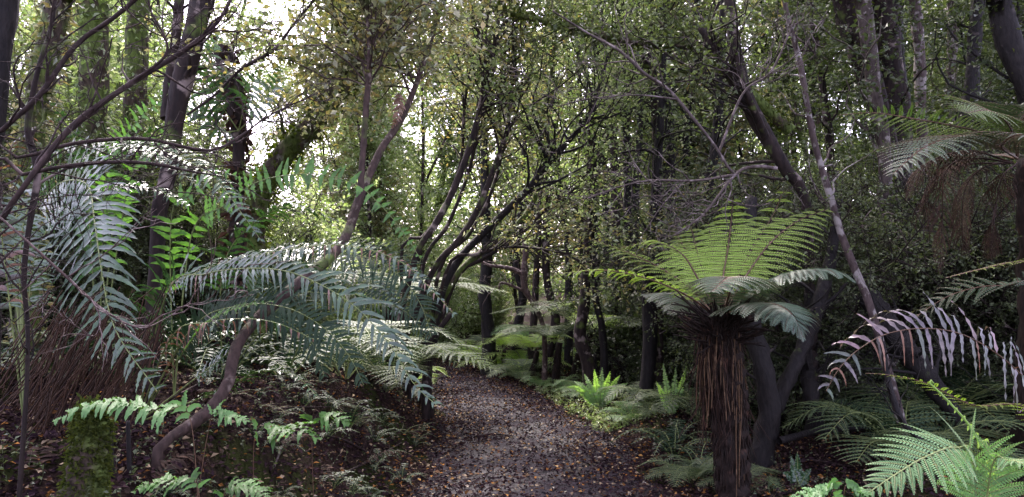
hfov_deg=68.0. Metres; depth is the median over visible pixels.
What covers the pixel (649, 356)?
slender tree
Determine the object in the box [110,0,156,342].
dark tree
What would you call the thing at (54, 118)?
undergrowth shrub
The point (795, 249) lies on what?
undergrowth shrub
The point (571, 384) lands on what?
ground fern
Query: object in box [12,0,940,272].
sky
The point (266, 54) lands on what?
branch
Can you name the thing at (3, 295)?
undergrowth shrub
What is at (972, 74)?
tree
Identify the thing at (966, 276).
undergrowth shrub
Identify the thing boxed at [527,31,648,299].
woodland tree
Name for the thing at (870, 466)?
dead frond
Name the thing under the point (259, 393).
ground fern
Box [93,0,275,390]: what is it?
dark tree
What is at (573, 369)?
tree fern
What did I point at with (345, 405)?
ground fern
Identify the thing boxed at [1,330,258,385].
ground fern
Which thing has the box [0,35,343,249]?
bare shrub
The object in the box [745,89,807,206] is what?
woodland tree
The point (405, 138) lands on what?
woodland tree
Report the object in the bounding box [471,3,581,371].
slender tree
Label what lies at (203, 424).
ground fern
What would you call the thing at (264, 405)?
ground fern
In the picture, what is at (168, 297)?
undergrowth shrub
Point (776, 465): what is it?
dead frond
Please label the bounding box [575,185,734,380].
undergrowth shrub
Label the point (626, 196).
slender tree
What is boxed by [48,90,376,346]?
undergrowth shrub
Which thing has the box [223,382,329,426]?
fallen stick
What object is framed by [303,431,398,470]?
fallen stick
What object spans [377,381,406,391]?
ground fern
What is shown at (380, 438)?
ground fern
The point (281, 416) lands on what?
ground fern
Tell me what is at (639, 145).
slender tree
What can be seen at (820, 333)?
undergrowth shrub
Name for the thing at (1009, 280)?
undergrowth shrub
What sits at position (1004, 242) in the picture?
undergrowth shrub
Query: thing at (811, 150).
woodland tree
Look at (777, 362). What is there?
undergrowth shrub
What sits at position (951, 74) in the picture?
tree
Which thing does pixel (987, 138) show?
tree fern
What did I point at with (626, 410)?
ground fern
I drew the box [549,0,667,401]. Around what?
slender tree
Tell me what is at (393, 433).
ground fern
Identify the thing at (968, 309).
undergrowth shrub
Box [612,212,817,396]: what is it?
undergrowth shrub
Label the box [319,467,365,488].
ground fern
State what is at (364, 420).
ground fern
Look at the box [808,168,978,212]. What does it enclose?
undergrowth shrub
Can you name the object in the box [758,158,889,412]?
shaded tree
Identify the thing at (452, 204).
distant wood
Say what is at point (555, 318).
slender tree
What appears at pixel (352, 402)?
ground fern
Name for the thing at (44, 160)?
bare shrub
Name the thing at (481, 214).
leaning tree
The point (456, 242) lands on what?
leaning tree
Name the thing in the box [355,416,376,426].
ground fern
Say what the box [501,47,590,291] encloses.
woodland tree
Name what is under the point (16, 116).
bare shrub
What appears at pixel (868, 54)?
tree
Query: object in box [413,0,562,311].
woodland tree
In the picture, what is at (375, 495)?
ground fern
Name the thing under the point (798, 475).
crown fern
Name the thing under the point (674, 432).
ground fern
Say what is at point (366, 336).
ground fern
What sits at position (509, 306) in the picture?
undergrowth shrub
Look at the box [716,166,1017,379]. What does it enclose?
undergrowth shrub
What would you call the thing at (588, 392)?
crown fern
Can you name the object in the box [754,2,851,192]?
woodland tree
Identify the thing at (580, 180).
leaning tree
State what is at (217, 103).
perching fern
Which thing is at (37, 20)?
woodland tree
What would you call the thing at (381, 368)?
ground fern
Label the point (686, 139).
slender tree
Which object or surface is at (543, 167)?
leaning tree
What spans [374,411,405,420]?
ground fern
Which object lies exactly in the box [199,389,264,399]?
ground fern
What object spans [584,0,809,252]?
woodland tree
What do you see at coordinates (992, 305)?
undergrowth shrub
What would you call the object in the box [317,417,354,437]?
ground fern
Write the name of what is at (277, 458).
fallen stick
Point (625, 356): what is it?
tree fern
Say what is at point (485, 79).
leaning tree
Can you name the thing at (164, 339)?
ground fern
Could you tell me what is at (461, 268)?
leaning tree
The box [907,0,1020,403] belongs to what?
tree
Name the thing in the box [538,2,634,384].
slender tree
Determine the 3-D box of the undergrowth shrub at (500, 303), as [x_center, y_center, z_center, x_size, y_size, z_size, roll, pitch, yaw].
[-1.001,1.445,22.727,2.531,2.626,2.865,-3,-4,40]
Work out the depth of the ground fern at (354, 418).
6.50 m
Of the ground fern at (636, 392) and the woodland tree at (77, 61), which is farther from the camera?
the woodland tree at (77, 61)
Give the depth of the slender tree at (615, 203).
12.59 m
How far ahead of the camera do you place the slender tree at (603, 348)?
10.95 m
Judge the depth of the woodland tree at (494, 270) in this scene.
19.39 m
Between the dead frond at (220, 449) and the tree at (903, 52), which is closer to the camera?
the dead frond at (220, 449)
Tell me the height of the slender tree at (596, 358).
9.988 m
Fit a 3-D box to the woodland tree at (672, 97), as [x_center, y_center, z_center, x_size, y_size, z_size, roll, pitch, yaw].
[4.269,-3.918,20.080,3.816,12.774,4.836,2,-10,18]
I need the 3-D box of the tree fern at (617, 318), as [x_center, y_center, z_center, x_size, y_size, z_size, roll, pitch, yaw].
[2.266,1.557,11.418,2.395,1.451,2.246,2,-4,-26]
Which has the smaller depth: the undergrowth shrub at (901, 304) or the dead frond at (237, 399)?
the dead frond at (237, 399)
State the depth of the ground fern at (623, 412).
9.16 m
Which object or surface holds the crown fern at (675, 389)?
on the ground at (264, 458)
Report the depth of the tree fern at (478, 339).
15.78 m
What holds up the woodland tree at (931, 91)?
on the ground at (264, 458)
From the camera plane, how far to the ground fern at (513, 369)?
13.74 m
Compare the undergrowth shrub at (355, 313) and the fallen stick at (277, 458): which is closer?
the fallen stick at (277, 458)
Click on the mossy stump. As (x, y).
(88, 462)
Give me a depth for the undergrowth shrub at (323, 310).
10.03 m
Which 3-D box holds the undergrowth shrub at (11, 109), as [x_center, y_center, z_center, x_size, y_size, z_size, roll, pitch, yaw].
[-4.489,-0.389,7.728,4.253,3.185,3.252,-1,-4,22]
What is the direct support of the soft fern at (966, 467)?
on the ground at (264, 458)
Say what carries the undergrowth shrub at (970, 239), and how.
on the ground at (264, 458)
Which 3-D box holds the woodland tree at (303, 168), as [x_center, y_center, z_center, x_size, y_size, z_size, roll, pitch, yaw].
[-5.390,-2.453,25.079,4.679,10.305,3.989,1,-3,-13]
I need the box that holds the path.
[381,352,668,496]
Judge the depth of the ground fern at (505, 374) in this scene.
13.88 m
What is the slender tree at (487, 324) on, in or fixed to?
on the ground at (264, 458)
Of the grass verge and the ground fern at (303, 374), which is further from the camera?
the grass verge
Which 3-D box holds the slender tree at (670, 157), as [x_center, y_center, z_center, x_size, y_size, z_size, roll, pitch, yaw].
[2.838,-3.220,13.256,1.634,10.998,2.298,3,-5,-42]
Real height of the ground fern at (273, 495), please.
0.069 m
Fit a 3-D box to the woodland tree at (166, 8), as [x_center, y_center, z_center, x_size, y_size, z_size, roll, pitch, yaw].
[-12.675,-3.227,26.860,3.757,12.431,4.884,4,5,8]
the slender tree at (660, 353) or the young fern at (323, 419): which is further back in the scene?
the slender tree at (660, 353)
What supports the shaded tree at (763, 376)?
on the ground at (264, 458)
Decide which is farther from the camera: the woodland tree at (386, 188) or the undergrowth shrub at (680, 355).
the woodland tree at (386, 188)
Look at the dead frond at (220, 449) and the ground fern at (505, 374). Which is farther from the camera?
the ground fern at (505, 374)
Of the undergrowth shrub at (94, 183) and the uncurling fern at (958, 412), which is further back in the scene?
the undergrowth shrub at (94, 183)
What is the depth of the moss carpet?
5.83 m
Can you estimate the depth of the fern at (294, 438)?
4.70 m
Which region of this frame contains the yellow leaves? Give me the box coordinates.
[308,363,778,495]
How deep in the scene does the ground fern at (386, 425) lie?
7.41 m
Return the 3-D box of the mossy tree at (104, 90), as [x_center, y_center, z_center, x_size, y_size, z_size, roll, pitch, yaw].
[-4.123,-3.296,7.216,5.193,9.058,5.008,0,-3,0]
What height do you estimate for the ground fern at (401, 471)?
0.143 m
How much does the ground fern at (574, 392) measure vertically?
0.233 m
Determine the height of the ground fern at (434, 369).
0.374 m
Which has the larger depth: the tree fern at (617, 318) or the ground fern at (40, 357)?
the tree fern at (617, 318)
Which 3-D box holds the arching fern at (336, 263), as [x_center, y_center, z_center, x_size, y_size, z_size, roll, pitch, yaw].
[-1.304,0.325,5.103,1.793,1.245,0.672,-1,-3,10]
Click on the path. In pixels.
(546, 486)
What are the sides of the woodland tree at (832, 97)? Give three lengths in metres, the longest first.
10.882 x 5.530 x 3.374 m
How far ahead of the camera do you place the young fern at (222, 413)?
3.16 m
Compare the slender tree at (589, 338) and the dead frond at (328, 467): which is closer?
the dead frond at (328, 467)
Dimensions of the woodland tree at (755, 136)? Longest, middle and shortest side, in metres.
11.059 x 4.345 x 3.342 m
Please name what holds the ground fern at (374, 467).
on the ground at (264, 458)
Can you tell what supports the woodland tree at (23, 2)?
on the ground at (264, 458)
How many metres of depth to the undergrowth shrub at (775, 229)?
9.45 m
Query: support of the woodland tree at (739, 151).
on the ground at (264, 458)
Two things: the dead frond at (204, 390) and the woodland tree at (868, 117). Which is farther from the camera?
the woodland tree at (868, 117)
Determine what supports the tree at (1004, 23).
on the ground at (264, 458)
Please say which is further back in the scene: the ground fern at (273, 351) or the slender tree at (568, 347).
the slender tree at (568, 347)
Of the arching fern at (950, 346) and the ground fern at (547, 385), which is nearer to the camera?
the arching fern at (950, 346)
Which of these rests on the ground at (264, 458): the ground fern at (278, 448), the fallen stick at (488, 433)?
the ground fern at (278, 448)
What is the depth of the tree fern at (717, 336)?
5.78 m
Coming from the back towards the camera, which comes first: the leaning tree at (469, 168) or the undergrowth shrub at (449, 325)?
the undergrowth shrub at (449, 325)
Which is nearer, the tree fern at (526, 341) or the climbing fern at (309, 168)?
the climbing fern at (309, 168)
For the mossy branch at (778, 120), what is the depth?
8.01 m
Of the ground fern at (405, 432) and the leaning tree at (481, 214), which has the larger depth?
the leaning tree at (481, 214)
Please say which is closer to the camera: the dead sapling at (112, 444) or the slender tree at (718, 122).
the dead sapling at (112, 444)
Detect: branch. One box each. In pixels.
[186,0,339,115]
[409,0,795,134]
[461,0,827,261]
[776,349,973,448]
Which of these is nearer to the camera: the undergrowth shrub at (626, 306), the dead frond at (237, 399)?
the dead frond at (237, 399)
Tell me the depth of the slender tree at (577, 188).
14.51 m
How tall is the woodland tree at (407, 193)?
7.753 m
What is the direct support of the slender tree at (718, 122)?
on the ground at (264, 458)
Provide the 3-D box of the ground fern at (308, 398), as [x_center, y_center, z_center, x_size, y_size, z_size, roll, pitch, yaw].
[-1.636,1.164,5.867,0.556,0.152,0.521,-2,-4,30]
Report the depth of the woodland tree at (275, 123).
22.68 m
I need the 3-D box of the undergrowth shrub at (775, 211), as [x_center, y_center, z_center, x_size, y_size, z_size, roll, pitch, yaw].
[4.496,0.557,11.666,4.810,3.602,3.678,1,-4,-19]
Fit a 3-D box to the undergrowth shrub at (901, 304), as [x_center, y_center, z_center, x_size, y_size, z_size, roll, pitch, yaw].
[3.882,0.280,8.834,3.893,3.813,5.092,1,-4,-15]
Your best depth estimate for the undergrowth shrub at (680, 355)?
10.85 m
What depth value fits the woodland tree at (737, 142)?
15.49 m
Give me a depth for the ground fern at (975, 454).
6.49 m
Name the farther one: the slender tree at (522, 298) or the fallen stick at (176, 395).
the slender tree at (522, 298)
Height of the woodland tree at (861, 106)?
11.472 m
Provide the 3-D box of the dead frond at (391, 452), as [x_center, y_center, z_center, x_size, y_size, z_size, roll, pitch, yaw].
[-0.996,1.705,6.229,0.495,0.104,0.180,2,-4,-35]
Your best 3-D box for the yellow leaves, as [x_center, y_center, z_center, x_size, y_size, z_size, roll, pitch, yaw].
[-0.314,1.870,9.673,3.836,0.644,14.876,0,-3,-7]
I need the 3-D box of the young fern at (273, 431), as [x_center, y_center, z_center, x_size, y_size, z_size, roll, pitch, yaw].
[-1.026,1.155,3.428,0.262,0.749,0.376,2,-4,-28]
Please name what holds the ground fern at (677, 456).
on the ground at (264, 458)
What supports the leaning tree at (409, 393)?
on the ground at (264, 458)
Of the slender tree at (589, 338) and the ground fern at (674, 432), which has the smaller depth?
the ground fern at (674, 432)
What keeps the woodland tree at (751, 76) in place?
on the ground at (264, 458)
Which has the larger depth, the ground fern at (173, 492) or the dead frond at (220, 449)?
the dead frond at (220, 449)
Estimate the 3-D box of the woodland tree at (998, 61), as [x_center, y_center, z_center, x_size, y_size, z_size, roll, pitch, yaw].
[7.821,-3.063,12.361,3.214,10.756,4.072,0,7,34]
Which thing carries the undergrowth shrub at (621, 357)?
on the ground at (264, 458)
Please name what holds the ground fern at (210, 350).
on the ground at (264, 458)
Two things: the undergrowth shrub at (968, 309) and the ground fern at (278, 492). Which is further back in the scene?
the undergrowth shrub at (968, 309)
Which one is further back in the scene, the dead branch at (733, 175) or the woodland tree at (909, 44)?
the woodland tree at (909, 44)
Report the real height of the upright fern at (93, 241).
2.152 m
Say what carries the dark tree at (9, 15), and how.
on the ground at (264, 458)
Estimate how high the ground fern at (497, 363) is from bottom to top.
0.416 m
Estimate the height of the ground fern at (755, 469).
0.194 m
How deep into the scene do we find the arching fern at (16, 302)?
3.59 m
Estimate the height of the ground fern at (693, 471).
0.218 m
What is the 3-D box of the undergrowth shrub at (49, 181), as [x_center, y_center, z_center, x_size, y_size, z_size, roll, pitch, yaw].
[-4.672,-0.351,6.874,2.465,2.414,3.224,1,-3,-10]
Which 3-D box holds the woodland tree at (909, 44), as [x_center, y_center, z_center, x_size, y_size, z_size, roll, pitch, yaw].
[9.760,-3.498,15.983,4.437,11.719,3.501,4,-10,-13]
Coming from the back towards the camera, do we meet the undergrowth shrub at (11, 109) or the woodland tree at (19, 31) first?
the woodland tree at (19, 31)
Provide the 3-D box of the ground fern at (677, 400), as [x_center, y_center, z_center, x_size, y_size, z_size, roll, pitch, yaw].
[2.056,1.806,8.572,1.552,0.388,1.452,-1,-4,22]
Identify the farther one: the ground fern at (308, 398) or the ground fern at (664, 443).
the ground fern at (664, 443)
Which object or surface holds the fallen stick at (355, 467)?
on the ground at (264, 458)
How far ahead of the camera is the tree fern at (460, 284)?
10.30 m
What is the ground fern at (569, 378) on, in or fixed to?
on the ground at (264, 458)
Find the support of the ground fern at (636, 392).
on the ground at (264, 458)
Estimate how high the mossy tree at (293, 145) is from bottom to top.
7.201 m
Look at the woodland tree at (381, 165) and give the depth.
21.39 m
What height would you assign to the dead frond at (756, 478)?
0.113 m
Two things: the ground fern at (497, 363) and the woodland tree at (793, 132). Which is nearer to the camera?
the ground fern at (497, 363)
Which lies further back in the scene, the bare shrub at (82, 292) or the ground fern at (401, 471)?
the ground fern at (401, 471)
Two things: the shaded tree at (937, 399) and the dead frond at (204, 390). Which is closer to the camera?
the dead frond at (204, 390)
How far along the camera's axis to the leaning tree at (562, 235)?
9.34 m
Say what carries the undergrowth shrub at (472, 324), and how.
on the ground at (264, 458)
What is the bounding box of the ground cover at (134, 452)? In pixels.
[0,320,1023,496]
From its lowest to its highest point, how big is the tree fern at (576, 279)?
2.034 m
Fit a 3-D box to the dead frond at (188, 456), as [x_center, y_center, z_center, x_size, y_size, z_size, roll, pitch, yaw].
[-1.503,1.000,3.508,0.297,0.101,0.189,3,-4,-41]
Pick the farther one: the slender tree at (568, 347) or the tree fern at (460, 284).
the slender tree at (568, 347)
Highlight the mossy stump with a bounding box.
[56,392,118,496]
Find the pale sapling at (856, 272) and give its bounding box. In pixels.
[712,0,917,463]
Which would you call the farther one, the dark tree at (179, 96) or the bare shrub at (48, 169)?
the dark tree at (179, 96)
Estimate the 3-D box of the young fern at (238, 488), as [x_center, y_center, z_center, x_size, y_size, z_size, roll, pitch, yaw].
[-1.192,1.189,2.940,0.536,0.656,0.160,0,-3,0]
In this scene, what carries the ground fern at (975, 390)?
on the ground at (264, 458)
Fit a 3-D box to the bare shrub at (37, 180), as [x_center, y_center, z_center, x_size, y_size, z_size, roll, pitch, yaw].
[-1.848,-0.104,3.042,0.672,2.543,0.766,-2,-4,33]
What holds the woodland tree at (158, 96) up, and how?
on the ground at (264, 458)
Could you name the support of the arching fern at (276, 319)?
on the ground at (264, 458)
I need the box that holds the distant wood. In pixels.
[56,68,872,289]
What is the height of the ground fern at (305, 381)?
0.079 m
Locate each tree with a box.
[0,0,19,372]
[2,0,83,368]
[9,0,58,92]
[9,0,194,138]
[10,0,122,142]
[27,7,122,109]
[30,0,188,131]
[58,0,124,344]
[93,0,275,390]
[101,0,531,473]
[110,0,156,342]
[112,0,185,153]
[119,0,282,204]
[168,0,306,215]
[234,1,356,216]
[242,0,479,355]
[261,1,429,270]
[282,48,410,238]
[307,2,418,320]
[316,1,559,337]
[319,97,434,295]
[358,1,510,340]
[374,58,465,280]
[376,155,427,270]
[381,0,603,382]
[387,0,599,404]
[392,0,605,379]
[401,0,692,393]
[402,0,608,384]
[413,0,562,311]
[413,14,542,325]
[417,0,731,405]
[418,0,574,420]
[418,12,524,375]
[421,123,735,412]
[430,0,602,386]
[446,233,550,381]
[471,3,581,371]
[476,22,573,370]
[479,11,576,367]
[489,39,623,299]
[497,1,590,366]
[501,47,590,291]
[522,1,644,385]
[525,0,730,332]
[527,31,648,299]
[534,9,620,359]
[535,2,590,295]
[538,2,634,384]
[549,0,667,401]
[553,1,691,375]
[560,0,697,409]
[572,0,650,383]
[573,0,689,378]
[581,0,712,236]
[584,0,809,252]
[586,0,733,410]
[602,0,769,215]
[602,2,685,386]
[609,6,736,217]
[618,0,707,233]
[619,0,818,386]
[633,0,728,231]
[649,0,799,253]
[680,1,793,184]
[680,178,802,474]
[696,0,836,216]
[726,0,848,203]
[738,0,808,185]
[739,0,991,216]
[740,0,923,192]
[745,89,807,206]
[747,0,805,164]
[754,0,845,183]
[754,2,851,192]
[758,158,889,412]
[766,267,878,435]
[773,0,942,121]
[776,4,949,210]
[789,0,937,412]
[794,0,966,413]
[797,0,930,415]
[799,233,1021,472]
[807,18,1008,244]
[813,0,945,43]
[823,279,1008,460]
[839,28,914,190]
[894,0,1023,147]
[902,0,1023,232]
[904,2,1022,199]
[905,0,1008,194]
[905,0,1016,170]
[905,1,1013,204]
[906,0,1014,211]
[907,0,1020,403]
[908,5,1016,210]
[940,25,1012,208]
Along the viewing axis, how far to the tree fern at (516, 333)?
15.12 m
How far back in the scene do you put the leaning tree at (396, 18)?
5.08 m
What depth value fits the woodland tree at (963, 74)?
17.31 m
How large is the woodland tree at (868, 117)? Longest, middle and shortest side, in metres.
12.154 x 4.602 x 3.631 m
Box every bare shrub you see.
[0,0,137,317]
[0,0,168,496]
[0,0,307,275]
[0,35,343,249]
[0,96,314,299]
[0,208,291,370]
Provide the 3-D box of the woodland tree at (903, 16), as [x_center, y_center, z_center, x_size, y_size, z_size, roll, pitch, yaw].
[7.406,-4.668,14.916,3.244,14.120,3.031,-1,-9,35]
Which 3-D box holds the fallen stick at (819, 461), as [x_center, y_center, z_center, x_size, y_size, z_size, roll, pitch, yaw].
[2.550,1.897,6.533,0.678,0.305,0.168,-1,-4,19]
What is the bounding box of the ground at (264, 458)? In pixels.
[0,273,1023,496]
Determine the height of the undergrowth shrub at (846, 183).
3.780 m
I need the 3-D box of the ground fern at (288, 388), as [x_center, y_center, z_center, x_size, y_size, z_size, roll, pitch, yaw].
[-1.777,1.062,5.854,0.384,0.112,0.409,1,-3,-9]
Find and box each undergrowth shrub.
[0,19,268,349]
[0,85,226,354]
[1,92,143,323]
[3,62,120,249]
[5,51,274,312]
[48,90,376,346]
[49,82,231,333]
[139,114,322,337]
[151,116,380,338]
[208,176,374,346]
[269,204,411,345]
[333,235,413,325]
[377,242,480,351]
[423,245,504,334]
[447,245,531,330]
[455,261,517,330]
[529,221,695,392]
[553,247,639,385]
[564,131,1023,435]
[567,249,634,366]
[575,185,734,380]
[593,240,692,392]
[599,232,728,345]
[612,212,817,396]
[617,137,976,425]
[627,166,876,355]
[639,260,697,396]
[643,110,1018,427]
[663,132,991,373]
[664,217,919,436]
[665,184,877,299]
[706,178,863,261]
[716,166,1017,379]
[719,128,1018,426]
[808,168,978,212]
[824,116,1023,416]
[856,140,1022,415]
[877,164,1019,431]
[920,174,1018,412]
[931,186,1004,389]
[934,198,1016,391]
[935,198,1014,392]
[955,200,1018,383]
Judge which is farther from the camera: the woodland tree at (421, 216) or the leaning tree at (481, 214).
the woodland tree at (421, 216)
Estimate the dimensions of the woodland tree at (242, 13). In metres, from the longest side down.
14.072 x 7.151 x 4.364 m
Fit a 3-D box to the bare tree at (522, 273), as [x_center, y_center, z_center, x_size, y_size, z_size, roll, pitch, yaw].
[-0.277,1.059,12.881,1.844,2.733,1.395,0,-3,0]
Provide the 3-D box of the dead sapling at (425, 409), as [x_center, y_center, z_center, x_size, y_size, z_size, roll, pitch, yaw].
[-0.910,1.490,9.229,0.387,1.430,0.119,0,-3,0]
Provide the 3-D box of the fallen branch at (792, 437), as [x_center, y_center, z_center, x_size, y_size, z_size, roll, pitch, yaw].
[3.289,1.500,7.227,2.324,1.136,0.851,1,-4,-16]
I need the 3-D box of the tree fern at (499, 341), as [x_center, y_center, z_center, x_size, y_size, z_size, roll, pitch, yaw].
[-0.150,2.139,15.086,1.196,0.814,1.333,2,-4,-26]
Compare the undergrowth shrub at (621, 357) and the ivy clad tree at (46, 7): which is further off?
the undergrowth shrub at (621, 357)
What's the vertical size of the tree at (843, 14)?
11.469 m
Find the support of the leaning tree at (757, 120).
on the ground at (264, 458)
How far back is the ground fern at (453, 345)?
18.27 m
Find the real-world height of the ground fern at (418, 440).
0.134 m
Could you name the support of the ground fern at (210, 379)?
on the ground at (264, 458)
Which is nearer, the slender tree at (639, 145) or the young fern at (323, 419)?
the young fern at (323, 419)
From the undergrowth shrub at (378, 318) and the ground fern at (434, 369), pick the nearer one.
the ground fern at (434, 369)
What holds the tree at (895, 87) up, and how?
on the ground at (264, 458)
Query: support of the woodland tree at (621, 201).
on the ground at (264, 458)
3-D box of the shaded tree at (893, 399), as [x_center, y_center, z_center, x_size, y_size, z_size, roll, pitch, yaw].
[2.960,0.800,5.813,1.267,1.975,1.450,2,-4,-31]
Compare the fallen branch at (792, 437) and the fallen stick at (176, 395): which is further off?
the fallen branch at (792, 437)
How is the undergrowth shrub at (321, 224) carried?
on the ground at (264, 458)
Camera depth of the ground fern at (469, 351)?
17.39 m
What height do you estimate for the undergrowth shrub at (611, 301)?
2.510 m
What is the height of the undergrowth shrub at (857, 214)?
3.769 m
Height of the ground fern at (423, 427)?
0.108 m
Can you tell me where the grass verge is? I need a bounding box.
[533,380,669,431]
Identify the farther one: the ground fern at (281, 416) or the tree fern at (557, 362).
the tree fern at (557, 362)
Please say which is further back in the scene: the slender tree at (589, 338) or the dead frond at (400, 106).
the slender tree at (589, 338)
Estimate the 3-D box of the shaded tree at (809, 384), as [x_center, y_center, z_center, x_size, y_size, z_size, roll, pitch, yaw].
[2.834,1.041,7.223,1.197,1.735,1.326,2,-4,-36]
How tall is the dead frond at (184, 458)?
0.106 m
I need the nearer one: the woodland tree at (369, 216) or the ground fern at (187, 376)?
the ground fern at (187, 376)
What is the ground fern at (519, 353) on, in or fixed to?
on the ground at (264, 458)
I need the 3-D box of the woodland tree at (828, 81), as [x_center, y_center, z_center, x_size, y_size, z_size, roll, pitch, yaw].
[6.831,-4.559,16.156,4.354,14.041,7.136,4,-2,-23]
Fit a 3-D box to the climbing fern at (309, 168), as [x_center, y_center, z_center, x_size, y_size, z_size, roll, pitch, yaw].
[-1.404,0.193,4.569,1.736,1.500,0.285,-1,-4,14]
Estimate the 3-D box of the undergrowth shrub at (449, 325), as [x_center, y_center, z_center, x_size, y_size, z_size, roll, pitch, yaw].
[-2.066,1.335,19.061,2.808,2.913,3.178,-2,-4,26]
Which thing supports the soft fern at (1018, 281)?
on the ground at (264, 458)
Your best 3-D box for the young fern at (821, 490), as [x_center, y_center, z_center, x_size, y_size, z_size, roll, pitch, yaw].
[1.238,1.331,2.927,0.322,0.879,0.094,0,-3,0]
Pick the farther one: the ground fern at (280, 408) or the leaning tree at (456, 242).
the leaning tree at (456, 242)
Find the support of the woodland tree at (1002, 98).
on the ground at (264, 458)
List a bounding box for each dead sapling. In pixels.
[109,431,115,477]
[126,421,131,479]
[421,312,451,422]
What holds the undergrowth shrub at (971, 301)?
on the ground at (264, 458)
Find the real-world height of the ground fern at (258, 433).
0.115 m
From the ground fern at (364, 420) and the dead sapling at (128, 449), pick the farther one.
the ground fern at (364, 420)
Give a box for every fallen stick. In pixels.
[170,355,218,399]
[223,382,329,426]
[274,414,316,466]
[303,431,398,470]
[342,433,401,473]
[476,417,512,436]
[776,449,850,468]
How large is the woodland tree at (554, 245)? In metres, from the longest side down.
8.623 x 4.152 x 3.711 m
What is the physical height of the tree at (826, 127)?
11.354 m
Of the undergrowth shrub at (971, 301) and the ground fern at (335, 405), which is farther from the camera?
the undergrowth shrub at (971, 301)
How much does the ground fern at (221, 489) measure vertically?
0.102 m
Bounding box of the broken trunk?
[205,36,254,368]
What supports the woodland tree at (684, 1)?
on the ground at (264, 458)
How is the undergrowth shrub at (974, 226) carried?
on the ground at (264, 458)
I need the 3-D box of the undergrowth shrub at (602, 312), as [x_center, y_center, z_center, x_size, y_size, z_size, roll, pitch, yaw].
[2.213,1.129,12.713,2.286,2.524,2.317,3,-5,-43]
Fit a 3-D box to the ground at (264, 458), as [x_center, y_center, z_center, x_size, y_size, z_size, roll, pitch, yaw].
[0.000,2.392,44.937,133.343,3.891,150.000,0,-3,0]
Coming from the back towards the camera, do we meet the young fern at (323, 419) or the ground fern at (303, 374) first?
the ground fern at (303, 374)
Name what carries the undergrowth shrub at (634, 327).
on the ground at (264, 458)
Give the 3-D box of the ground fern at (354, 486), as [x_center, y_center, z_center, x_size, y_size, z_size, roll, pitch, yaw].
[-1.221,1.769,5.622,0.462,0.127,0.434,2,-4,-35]
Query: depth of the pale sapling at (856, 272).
7.04 m
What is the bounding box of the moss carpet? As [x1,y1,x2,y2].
[3,341,999,496]
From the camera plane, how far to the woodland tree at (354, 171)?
22.87 m
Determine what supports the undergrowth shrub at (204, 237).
on the ground at (264, 458)
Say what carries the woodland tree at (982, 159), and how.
on the ground at (264, 458)
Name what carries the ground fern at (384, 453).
on the ground at (264, 458)
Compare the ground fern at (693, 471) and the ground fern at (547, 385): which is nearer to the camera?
the ground fern at (693, 471)
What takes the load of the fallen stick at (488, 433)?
on the path
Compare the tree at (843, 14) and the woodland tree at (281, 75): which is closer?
the tree at (843, 14)
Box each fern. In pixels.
[0,119,265,413]
[0,319,197,382]
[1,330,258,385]
[50,82,205,374]
[53,390,200,496]
[66,300,304,356]
[124,240,457,421]
[126,466,211,496]
[130,467,272,496]
[149,156,422,398]
[160,369,221,384]
[161,323,348,374]
[179,413,221,425]
[183,363,260,384]
[184,32,284,142]
[195,201,440,375]
[197,327,391,375]
[198,399,249,494]
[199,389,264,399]
[210,477,258,496]
[222,319,475,379]
[241,417,286,437]
[247,400,278,409]
[251,418,322,486]
[255,387,277,396]
[255,485,289,496]
[256,405,300,414]
[261,368,329,381]
[261,436,311,454]
[264,406,305,424]
[268,377,303,390]
[270,375,321,384]
[270,478,300,496]
[275,433,324,452]
[286,392,334,405]
[299,409,351,496]
[305,337,498,390]
[313,390,360,411]
[315,268,508,382]
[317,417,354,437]
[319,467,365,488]
[334,398,366,410]
[335,400,396,427]
[340,399,373,408]
[342,474,380,494]
[354,417,378,424]
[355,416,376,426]
[359,484,386,496]
[365,425,404,443]
[365,455,400,471]
[369,449,410,463]
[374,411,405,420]
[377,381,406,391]
[377,422,400,428]
[383,428,410,437]
[385,463,423,484]
[400,423,430,434]
[407,433,433,445]
[415,366,447,382]
[417,422,436,430]
[434,340,509,359]
[438,342,474,351]
[453,352,522,369]
[457,335,511,345]
[479,334,516,370]
[480,349,570,369]
[486,358,563,379]
[489,332,572,380]
[490,294,621,381]
[490,324,573,368]
[498,320,609,385]
[499,370,541,377]
[519,375,549,386]
[530,277,622,343]
[541,303,633,384]
[541,379,565,391]
[546,374,581,384]
[552,379,579,391]
[553,381,582,396]
[554,190,855,496]
[567,367,627,407]
[587,314,678,388]
[594,382,697,413]
[598,401,658,421]
[602,402,649,418]
[611,418,709,457]
[624,388,756,422]
[630,419,711,445]
[637,455,714,487]
[655,440,712,473]
[656,365,686,416]
[695,462,784,494]
[782,396,1023,466]
[783,453,810,486]
[789,478,871,496]
[818,291,1023,411]
[819,358,1014,435]
[840,93,1023,480]
[862,406,1023,496]
[866,258,1023,419]
[899,429,1021,481]
[929,380,999,495]
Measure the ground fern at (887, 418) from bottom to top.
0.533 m
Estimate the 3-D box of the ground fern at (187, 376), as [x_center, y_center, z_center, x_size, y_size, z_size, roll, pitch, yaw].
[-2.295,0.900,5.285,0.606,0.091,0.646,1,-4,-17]
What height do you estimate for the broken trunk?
3.047 m
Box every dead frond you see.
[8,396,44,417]
[15,443,63,472]
[151,453,212,481]
[173,450,192,471]
[194,388,229,403]
[207,443,229,458]
[223,396,250,408]
[318,464,338,486]
[362,450,417,464]
[391,93,405,128]
[749,475,769,495]
[762,463,809,475]
[852,460,887,472]
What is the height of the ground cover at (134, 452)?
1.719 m

